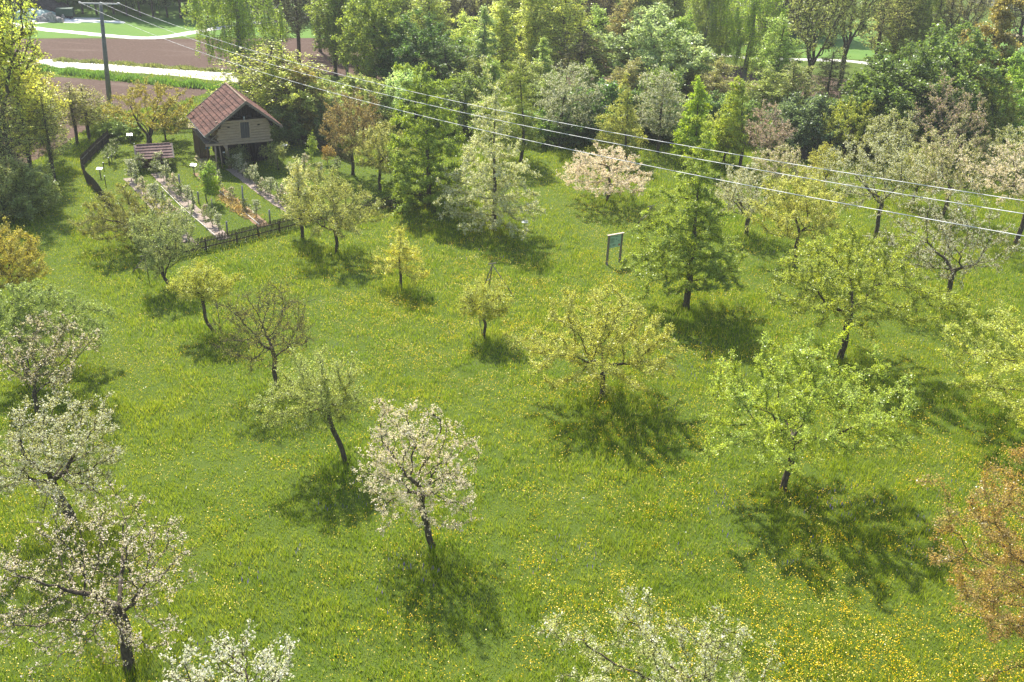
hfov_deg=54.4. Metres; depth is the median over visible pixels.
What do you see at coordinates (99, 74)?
verge grass
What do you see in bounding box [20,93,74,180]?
woodland tree
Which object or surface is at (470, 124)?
shrub
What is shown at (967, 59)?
woodland tree
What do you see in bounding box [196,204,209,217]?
espalier tree
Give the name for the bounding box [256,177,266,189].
espalier tree
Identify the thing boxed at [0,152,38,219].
shrub
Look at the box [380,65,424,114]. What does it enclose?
shrub
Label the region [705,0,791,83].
woodland tree
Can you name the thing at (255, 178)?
espalier tree
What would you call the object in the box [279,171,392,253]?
fruit tree
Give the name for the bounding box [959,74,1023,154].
fruit tree
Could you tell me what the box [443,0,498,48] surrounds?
woodland tree
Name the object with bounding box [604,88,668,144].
shrub
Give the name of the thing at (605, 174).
fruit tree
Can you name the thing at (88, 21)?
fleece strip
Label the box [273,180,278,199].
espalier tree
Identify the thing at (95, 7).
woodland tree
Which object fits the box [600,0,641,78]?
woodland tree
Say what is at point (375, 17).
woodland tree
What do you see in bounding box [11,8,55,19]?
tarpaulin
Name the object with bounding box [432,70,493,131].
shrub
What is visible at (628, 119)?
fruit tree
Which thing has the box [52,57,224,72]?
verge grass
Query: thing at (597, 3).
woodland tree
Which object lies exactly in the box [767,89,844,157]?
shrub
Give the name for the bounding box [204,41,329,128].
woodland tree
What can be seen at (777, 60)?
woodland tree
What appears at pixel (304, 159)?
espalier tree
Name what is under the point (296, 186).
fruit tree
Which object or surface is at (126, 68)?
lane
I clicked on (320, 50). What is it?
woodland tree
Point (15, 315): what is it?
fruit tree
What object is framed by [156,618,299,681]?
fruit tree
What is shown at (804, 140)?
shrub
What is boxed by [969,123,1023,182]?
fruit tree
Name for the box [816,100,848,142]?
shrub
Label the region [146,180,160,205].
espalier tree
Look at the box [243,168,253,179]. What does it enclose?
espalier tree
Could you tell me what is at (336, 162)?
espalier tree
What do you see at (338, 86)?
shrub
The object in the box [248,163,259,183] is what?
espalier tree
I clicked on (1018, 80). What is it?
woodland tree
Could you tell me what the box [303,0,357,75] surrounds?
woodland tree
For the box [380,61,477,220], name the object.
fruit tree
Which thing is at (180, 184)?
espalier tree
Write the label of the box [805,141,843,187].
fruit tree
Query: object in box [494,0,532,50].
woodland tree
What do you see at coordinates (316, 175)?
fruit tree
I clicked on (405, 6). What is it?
woodland tree
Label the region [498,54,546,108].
woodland tree
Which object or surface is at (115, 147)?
espalier tree
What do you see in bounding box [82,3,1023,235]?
power line
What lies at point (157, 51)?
field
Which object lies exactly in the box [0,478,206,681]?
fruit tree
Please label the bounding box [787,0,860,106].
woodland tree
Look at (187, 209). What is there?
espalier tree
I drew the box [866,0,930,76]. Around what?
woodland tree
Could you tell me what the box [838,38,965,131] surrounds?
woodland tree
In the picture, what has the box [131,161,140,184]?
espalier tree
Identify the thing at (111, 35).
lane
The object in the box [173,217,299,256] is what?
picket fence
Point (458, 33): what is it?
woodland tree
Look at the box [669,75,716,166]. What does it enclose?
fruit tree
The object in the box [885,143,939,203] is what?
fruit tree
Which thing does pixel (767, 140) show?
fruit tree
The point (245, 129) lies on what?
door
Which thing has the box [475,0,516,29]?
woodland tree
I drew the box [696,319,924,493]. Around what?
fruit tree
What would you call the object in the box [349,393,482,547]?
fruit tree
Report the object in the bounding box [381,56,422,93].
shrub
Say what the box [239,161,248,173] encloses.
espalier tree
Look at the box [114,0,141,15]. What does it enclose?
woodland tree
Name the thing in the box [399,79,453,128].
shrub
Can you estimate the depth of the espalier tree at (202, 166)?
104.59 m
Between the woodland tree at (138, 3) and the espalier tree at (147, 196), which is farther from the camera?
the woodland tree at (138, 3)
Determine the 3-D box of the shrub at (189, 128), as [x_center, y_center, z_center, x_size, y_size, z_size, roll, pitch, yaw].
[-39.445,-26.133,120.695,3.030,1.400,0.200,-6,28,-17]
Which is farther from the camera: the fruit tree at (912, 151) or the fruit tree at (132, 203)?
the fruit tree at (912, 151)
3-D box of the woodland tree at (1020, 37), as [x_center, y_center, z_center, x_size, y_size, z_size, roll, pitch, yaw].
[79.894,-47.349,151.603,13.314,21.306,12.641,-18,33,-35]
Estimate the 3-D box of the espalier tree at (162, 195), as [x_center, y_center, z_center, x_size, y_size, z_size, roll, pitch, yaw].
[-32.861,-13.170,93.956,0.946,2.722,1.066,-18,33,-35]
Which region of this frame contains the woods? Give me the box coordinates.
[389,0,849,35]
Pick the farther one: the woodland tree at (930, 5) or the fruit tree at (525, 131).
the woodland tree at (930, 5)
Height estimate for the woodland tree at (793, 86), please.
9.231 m
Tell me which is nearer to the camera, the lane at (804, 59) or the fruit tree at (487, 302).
the fruit tree at (487, 302)
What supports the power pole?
on the ground at (302, 672)
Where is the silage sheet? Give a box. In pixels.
[64,17,75,21]
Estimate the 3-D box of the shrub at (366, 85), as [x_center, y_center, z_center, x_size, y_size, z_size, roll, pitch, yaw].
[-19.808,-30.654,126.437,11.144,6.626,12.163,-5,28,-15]
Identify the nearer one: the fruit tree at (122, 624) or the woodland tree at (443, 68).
the fruit tree at (122, 624)
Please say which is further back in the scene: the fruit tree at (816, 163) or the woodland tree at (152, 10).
the woodland tree at (152, 10)
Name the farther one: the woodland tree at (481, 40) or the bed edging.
the woodland tree at (481, 40)
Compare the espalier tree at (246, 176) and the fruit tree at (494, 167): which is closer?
the fruit tree at (494, 167)
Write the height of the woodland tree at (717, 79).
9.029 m
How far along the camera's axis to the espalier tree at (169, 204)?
91.35 m
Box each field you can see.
[0,0,1023,60]
[0,77,207,164]
[4,38,513,84]
[569,55,851,98]
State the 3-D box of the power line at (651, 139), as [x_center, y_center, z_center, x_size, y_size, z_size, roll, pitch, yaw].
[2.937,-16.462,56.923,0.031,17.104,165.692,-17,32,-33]
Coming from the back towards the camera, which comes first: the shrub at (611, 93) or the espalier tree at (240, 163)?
the shrub at (611, 93)
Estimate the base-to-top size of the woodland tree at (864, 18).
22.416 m
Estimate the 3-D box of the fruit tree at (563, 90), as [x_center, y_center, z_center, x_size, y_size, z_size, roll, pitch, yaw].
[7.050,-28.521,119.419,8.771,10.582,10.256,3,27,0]
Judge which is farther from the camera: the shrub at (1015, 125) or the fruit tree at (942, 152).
the shrub at (1015, 125)
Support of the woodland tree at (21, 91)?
on the ground at (302, 672)
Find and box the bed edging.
[161,186,216,236]
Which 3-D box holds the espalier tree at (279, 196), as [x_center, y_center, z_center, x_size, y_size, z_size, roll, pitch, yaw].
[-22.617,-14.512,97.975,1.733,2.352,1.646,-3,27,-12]
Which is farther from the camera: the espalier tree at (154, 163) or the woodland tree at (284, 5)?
the woodland tree at (284, 5)
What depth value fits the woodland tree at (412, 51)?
135.00 m
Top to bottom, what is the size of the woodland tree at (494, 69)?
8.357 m
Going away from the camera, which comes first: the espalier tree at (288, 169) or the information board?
the information board
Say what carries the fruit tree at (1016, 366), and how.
on the ground at (302, 672)
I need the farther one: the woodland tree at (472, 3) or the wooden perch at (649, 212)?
the woodland tree at (472, 3)
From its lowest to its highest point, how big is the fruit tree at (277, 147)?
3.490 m
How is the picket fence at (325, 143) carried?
on the ground at (302, 672)
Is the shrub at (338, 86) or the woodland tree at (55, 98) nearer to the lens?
the woodland tree at (55, 98)
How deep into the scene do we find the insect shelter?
106.65 m
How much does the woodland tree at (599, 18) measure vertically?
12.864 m
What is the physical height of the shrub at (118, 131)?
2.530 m
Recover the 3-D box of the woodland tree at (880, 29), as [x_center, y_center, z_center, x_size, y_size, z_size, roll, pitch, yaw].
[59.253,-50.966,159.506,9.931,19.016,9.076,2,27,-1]
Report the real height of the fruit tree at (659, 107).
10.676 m
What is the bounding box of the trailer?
[55,7,80,18]
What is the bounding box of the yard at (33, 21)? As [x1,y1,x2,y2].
[32,17,98,23]
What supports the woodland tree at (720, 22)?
on the ground at (302, 672)
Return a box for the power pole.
[78,2,119,103]
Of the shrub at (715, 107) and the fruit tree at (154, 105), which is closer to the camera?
the fruit tree at (154, 105)
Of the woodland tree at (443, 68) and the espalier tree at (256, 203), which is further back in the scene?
the woodland tree at (443, 68)
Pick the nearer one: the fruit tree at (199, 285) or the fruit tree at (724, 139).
the fruit tree at (199, 285)
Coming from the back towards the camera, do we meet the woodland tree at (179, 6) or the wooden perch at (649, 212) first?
the woodland tree at (179, 6)
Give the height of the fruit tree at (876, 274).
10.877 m
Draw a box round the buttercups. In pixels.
[0,143,1023,681]
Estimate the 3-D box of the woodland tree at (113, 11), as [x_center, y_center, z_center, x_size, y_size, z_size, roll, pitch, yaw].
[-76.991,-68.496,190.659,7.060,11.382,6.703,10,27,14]
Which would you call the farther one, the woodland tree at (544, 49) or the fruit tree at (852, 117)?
the woodland tree at (544, 49)
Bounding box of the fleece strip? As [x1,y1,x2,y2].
[64,19,124,22]
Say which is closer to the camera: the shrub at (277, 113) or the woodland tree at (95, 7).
the shrub at (277, 113)
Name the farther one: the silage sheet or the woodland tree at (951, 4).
the silage sheet
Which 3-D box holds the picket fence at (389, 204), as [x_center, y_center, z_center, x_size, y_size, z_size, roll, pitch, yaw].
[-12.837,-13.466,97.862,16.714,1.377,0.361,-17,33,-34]
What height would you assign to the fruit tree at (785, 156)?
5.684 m
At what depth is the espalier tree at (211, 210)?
91.79 m
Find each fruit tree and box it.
[0,214,54,304]
[0,277,117,381]
[0,310,103,418]
[0,375,126,529]
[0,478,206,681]
[66,180,167,249]
[100,76,197,143]
[124,206,198,283]
[152,94,188,139]
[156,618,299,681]
[165,254,243,333]
[198,159,222,203]
[205,275,318,385]
[223,144,250,168]
[245,343,374,464]
[257,141,289,169]
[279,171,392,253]
[282,154,318,238]
[302,162,327,184]
[304,134,318,158]
[318,85,385,174]
[322,145,336,162]
[324,165,349,200]
[339,115,416,189]
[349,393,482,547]
[370,224,432,289]
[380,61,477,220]
[433,54,547,240]
[456,276,516,338]
[469,61,544,162]
[501,275,691,399]
[530,580,818,681]
[534,59,605,145]
[556,140,655,201]
[585,71,647,162]
[619,114,749,309]
[632,64,690,153]
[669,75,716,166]
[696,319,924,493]
[702,112,737,161]
[705,161,789,235]
[709,76,751,166]
[741,99,799,163]
[742,161,845,266]
[751,142,811,193]
[762,216,977,360]
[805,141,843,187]
[812,123,937,237]
[818,95,880,159]
[862,106,919,162]
[864,163,1023,309]
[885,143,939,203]
[895,68,993,169]
[907,111,990,216]
[910,442,1023,681]
[935,298,1023,428]
[953,138,1023,244]
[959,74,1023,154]
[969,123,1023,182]
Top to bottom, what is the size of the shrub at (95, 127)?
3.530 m
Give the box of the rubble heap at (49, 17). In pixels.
[35,12,64,22]
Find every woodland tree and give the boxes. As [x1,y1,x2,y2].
[0,0,49,172]
[0,16,52,180]
[0,85,39,175]
[4,45,71,161]
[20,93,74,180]
[53,81,97,143]
[63,84,118,138]
[68,0,89,13]
[93,0,98,13]
[111,0,114,14]
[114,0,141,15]
[135,0,140,15]
[147,0,153,16]
[151,0,177,16]
[176,0,181,17]
[179,0,289,89]
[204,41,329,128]
[249,0,309,44]
[250,55,331,124]
[264,0,323,62]
[279,64,337,134]
[297,0,326,51]
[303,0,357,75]
[311,0,367,77]
[329,0,407,80]
[369,0,422,39]
[372,7,469,88]
[402,0,455,58]
[419,39,477,95]
[421,0,460,25]
[441,8,480,73]
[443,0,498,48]
[468,4,499,78]
[471,53,511,102]
[474,0,527,73]
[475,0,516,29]
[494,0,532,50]
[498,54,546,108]
[515,0,555,79]
[526,37,556,104]
[527,69,565,115]
[530,1,564,48]
[535,0,597,77]
[549,25,612,78]
[555,0,617,42]
[555,57,604,116]
[569,3,618,81]
[590,1,720,87]
[595,0,638,23]
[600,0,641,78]
[605,56,651,100]
[613,0,662,49]
[645,0,697,47]
[655,9,701,93]
[669,42,709,98]
[683,0,744,75]
[689,55,737,101]
[695,0,745,49]
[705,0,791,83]
[739,0,794,67]
[739,63,792,121]
[747,12,806,99]
[760,60,824,110]
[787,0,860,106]
[810,47,851,101]
[822,0,887,88]
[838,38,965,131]
[852,0,917,79]
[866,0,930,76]
[890,0,962,65]
[893,18,1020,125]
[924,0,972,44]
[935,0,992,75]
[957,0,1023,85]
[989,45,1023,117]
[998,48,1023,118]
[1007,0,1023,54]
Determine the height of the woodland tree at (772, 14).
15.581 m
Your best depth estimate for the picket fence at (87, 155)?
106.63 m
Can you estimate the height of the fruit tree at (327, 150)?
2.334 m
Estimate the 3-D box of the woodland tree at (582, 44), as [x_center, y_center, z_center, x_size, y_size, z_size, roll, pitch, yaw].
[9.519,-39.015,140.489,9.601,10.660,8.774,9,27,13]
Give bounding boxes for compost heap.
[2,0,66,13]
[52,3,69,9]
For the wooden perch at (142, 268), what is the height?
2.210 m
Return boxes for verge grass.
[36,62,253,89]
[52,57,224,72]
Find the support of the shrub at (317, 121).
on the ground at (302, 672)
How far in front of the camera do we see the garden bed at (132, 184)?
99.22 m
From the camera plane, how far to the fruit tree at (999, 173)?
94.71 m
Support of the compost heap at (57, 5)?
on the field at (858, 49)
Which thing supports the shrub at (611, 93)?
on the ground at (302, 672)
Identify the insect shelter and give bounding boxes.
[133,142,174,167]
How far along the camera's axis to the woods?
198.34 m
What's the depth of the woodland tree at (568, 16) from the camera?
142.28 m
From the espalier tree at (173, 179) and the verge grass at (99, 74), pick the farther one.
the verge grass at (99, 74)
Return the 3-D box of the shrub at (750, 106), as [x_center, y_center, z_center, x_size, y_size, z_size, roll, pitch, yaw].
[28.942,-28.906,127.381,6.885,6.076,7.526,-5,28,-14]
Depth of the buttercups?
56.15 m
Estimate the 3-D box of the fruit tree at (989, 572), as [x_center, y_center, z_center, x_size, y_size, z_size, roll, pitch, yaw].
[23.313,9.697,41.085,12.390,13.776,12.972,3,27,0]
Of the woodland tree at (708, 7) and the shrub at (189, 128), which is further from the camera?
the woodland tree at (708, 7)
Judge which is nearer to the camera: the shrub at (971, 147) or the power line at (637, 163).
the power line at (637, 163)
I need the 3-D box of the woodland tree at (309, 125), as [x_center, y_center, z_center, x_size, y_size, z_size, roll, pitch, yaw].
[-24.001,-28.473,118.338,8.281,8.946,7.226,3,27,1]
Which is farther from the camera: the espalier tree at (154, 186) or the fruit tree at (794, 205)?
the espalier tree at (154, 186)
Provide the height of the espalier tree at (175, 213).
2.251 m
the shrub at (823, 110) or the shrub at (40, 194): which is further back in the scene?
the shrub at (823, 110)
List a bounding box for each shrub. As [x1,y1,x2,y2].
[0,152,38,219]
[0,162,62,221]
[78,103,121,134]
[97,118,145,140]
[174,121,194,130]
[224,64,265,108]
[262,103,312,144]
[309,75,347,111]
[309,93,361,140]
[324,72,401,125]
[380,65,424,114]
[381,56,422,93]
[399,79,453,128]
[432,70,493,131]
[444,56,499,110]
[464,92,524,141]
[496,108,566,147]
[545,101,594,145]
[568,75,647,144]
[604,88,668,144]
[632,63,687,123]
[653,96,701,142]
[699,89,749,135]
[714,92,762,137]
[755,101,816,154]
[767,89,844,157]
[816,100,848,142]
[822,67,902,155]
[874,98,978,165]
[942,86,997,150]
[990,95,1023,152]
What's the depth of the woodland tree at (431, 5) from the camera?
145.81 m
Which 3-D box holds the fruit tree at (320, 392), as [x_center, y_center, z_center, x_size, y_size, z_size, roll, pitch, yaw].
[-11.282,3.710,56.784,7.233,7.606,5.871,-21,35,-39]
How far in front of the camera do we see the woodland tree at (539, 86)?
127.45 m
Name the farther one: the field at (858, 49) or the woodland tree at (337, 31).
the field at (858, 49)
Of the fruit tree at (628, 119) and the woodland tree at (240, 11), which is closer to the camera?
the fruit tree at (628, 119)
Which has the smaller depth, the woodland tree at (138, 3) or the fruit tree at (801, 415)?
the fruit tree at (801, 415)
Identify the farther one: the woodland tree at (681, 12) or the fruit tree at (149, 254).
the woodland tree at (681, 12)
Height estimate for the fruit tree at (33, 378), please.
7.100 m
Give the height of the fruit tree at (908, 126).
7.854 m
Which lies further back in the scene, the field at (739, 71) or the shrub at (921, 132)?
the field at (739, 71)
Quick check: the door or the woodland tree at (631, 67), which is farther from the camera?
the woodland tree at (631, 67)
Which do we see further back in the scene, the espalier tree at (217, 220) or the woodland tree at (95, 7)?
the woodland tree at (95, 7)
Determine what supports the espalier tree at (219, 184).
on the garden bed at (259, 219)
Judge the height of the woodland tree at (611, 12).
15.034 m
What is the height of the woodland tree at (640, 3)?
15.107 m
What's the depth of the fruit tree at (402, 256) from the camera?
79.71 m
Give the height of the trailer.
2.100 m
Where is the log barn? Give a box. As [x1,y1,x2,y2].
[187,82,282,168]
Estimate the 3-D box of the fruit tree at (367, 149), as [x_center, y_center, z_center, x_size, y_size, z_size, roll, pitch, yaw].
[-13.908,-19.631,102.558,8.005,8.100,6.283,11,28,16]
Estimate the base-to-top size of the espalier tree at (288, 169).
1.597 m
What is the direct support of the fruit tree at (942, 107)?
on the ground at (302, 672)
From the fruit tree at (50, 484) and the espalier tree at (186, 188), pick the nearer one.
the fruit tree at (50, 484)
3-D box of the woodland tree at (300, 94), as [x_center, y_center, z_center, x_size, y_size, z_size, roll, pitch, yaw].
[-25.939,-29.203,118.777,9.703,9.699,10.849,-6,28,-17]
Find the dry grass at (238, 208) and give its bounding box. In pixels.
[196,181,264,219]
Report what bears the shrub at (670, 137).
on the ground at (302, 672)
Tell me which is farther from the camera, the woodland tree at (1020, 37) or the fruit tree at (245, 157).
the woodland tree at (1020, 37)
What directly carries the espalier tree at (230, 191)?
on the garden bed at (259, 219)
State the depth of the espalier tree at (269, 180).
99.53 m
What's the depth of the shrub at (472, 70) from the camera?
131.58 m
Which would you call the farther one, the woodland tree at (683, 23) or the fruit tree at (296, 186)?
the woodland tree at (683, 23)
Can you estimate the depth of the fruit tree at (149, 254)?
77.68 m
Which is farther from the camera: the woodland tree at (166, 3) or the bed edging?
the woodland tree at (166, 3)
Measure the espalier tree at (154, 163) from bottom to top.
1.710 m
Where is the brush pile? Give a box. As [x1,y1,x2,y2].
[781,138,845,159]
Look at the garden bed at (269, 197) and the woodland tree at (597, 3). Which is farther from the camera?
the woodland tree at (597, 3)
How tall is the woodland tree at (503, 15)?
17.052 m
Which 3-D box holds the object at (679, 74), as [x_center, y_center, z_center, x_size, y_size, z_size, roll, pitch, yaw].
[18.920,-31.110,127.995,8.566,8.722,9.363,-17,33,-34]
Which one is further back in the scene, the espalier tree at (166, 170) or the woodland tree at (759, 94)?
the woodland tree at (759, 94)
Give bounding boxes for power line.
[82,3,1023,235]
[102,3,1023,213]
[121,4,1023,200]
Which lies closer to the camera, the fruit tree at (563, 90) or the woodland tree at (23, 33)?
the woodland tree at (23, 33)
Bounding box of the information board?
[605,232,623,264]
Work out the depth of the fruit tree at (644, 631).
36.60 m
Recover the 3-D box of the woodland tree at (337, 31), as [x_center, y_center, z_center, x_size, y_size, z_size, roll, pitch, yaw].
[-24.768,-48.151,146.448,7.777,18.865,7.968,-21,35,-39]
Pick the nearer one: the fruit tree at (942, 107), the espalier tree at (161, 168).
the espalier tree at (161, 168)
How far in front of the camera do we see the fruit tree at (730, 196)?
93.90 m
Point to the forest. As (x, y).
(143, 1)
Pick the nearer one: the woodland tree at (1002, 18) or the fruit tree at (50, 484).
the fruit tree at (50, 484)
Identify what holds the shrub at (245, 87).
on the ground at (302, 672)
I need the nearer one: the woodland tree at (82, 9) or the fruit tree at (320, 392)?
the fruit tree at (320, 392)
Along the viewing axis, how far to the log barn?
108.30 m
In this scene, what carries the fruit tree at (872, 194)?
on the ground at (302, 672)
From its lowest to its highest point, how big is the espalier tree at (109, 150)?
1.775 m
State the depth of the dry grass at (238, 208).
97.19 m
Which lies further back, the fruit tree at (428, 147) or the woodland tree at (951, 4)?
the woodland tree at (951, 4)
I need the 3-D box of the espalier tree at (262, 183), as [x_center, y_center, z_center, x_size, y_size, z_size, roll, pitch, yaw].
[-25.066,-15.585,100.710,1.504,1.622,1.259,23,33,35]
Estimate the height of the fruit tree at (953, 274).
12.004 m
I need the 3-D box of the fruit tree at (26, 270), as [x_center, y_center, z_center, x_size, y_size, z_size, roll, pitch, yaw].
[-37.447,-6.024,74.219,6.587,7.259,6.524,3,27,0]
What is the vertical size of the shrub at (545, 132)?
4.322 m
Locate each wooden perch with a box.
[132,255,167,275]
[485,262,513,296]
[637,205,663,223]
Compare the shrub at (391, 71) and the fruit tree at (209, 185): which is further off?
the shrub at (391, 71)
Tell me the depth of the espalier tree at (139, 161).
105.35 m
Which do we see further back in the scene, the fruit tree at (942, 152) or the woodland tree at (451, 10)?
the woodland tree at (451, 10)
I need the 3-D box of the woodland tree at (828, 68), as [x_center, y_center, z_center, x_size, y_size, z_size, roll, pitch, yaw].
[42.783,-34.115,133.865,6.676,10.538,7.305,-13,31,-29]
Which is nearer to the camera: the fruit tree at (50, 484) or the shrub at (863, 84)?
the fruit tree at (50, 484)
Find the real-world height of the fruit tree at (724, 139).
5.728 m
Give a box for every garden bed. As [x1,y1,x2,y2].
[124,178,198,244]
[151,172,229,239]
[193,173,266,225]
[226,168,285,210]
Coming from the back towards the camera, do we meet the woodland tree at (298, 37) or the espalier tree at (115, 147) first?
the woodland tree at (298, 37)
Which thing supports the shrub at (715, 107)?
on the ground at (302, 672)
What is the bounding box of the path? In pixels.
[194,152,218,169]
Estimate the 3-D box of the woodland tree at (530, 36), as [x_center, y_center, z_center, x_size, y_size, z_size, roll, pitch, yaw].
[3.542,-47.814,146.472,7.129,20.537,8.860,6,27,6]
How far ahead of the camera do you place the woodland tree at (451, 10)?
167.32 m
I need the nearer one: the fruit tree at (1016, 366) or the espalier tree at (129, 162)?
the fruit tree at (1016, 366)
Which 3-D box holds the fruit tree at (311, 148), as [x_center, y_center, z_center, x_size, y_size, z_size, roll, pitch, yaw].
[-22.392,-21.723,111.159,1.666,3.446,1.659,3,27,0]
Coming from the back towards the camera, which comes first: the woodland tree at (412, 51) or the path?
the woodland tree at (412, 51)
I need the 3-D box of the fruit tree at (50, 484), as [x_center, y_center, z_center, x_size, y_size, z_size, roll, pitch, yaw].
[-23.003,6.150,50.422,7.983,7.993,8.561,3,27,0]
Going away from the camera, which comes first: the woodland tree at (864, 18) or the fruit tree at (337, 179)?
the fruit tree at (337, 179)
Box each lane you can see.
[11,16,305,38]
[28,58,291,83]
[722,54,868,64]
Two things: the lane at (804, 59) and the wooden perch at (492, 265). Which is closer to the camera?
the wooden perch at (492, 265)
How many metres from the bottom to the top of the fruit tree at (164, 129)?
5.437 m
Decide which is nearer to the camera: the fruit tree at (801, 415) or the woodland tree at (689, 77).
the fruit tree at (801, 415)
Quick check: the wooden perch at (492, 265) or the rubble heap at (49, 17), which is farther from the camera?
the rubble heap at (49, 17)
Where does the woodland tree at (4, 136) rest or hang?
on the ground at (302, 672)
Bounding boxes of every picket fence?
[80,127,174,258]
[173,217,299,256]
[297,135,350,162]
[304,188,446,224]
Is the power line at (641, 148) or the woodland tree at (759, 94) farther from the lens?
the woodland tree at (759, 94)
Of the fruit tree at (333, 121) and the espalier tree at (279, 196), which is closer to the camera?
the espalier tree at (279, 196)
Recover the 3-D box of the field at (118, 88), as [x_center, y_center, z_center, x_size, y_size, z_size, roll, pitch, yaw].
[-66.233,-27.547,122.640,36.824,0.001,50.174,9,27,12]
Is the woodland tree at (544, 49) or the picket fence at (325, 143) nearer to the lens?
the picket fence at (325, 143)
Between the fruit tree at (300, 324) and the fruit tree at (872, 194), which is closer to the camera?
the fruit tree at (300, 324)
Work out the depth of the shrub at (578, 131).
121.35 m
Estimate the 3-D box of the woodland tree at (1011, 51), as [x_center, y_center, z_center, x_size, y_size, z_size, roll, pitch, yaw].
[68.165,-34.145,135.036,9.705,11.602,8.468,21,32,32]
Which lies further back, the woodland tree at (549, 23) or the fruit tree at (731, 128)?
the woodland tree at (549, 23)
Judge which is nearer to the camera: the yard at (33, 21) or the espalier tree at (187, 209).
the espalier tree at (187, 209)
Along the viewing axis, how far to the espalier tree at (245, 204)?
96.24 m
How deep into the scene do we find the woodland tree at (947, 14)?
171.46 m
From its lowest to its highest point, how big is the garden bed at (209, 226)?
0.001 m
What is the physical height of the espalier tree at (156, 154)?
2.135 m
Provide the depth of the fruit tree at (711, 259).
76.27 m
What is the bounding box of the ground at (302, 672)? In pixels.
[0,0,1023,681]
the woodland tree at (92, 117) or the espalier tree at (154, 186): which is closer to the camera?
the espalier tree at (154, 186)
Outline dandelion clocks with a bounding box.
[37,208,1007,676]
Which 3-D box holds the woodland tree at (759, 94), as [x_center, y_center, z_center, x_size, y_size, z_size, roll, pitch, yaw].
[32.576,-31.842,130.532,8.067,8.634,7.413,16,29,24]
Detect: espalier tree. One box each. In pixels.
[100,146,114,161]
[108,138,121,154]
[124,159,137,179]
[131,152,145,171]
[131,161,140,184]
[135,176,150,192]
[142,183,158,197]
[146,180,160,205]
[148,159,161,173]
[152,151,163,169]
[158,165,169,178]
[158,188,167,210]
[162,198,180,220]
[163,159,170,182]
[163,172,180,189]
[165,210,184,229]
[172,182,186,195]
[175,205,197,237]
[181,185,190,204]
[188,188,197,211]
[195,160,206,174]
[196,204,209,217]
[203,205,218,225]
[213,211,223,232]
[217,169,222,191]
[225,186,237,198]
[232,154,243,169]
[237,150,244,175]
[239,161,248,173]
[240,197,251,208]
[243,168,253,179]
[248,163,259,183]
[251,199,261,217]
[252,166,258,187]
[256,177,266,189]
[258,179,268,191]
[265,177,274,193]
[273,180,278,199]
[274,183,289,201]
[286,162,294,175]
[299,153,311,171]
[331,155,341,168]
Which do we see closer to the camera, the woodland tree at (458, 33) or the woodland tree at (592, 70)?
the woodland tree at (592, 70)
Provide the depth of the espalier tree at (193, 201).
95.05 m
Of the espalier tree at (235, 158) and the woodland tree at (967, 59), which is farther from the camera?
the woodland tree at (967, 59)
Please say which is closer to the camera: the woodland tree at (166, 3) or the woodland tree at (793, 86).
the woodland tree at (793, 86)
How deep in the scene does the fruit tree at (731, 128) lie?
113.95 m
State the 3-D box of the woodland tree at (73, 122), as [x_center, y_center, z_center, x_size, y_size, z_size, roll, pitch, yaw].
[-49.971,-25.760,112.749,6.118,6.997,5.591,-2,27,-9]
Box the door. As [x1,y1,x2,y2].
[240,122,249,137]
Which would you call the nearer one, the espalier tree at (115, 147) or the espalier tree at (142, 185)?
the espalier tree at (142, 185)
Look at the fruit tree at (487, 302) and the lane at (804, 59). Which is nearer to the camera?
the fruit tree at (487, 302)
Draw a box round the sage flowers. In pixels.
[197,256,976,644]
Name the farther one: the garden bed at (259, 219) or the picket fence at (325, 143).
the picket fence at (325, 143)
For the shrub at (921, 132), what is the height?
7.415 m
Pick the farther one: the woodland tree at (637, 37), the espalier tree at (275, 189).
the woodland tree at (637, 37)
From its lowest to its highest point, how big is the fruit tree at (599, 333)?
9.183 m
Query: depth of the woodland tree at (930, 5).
163.44 m

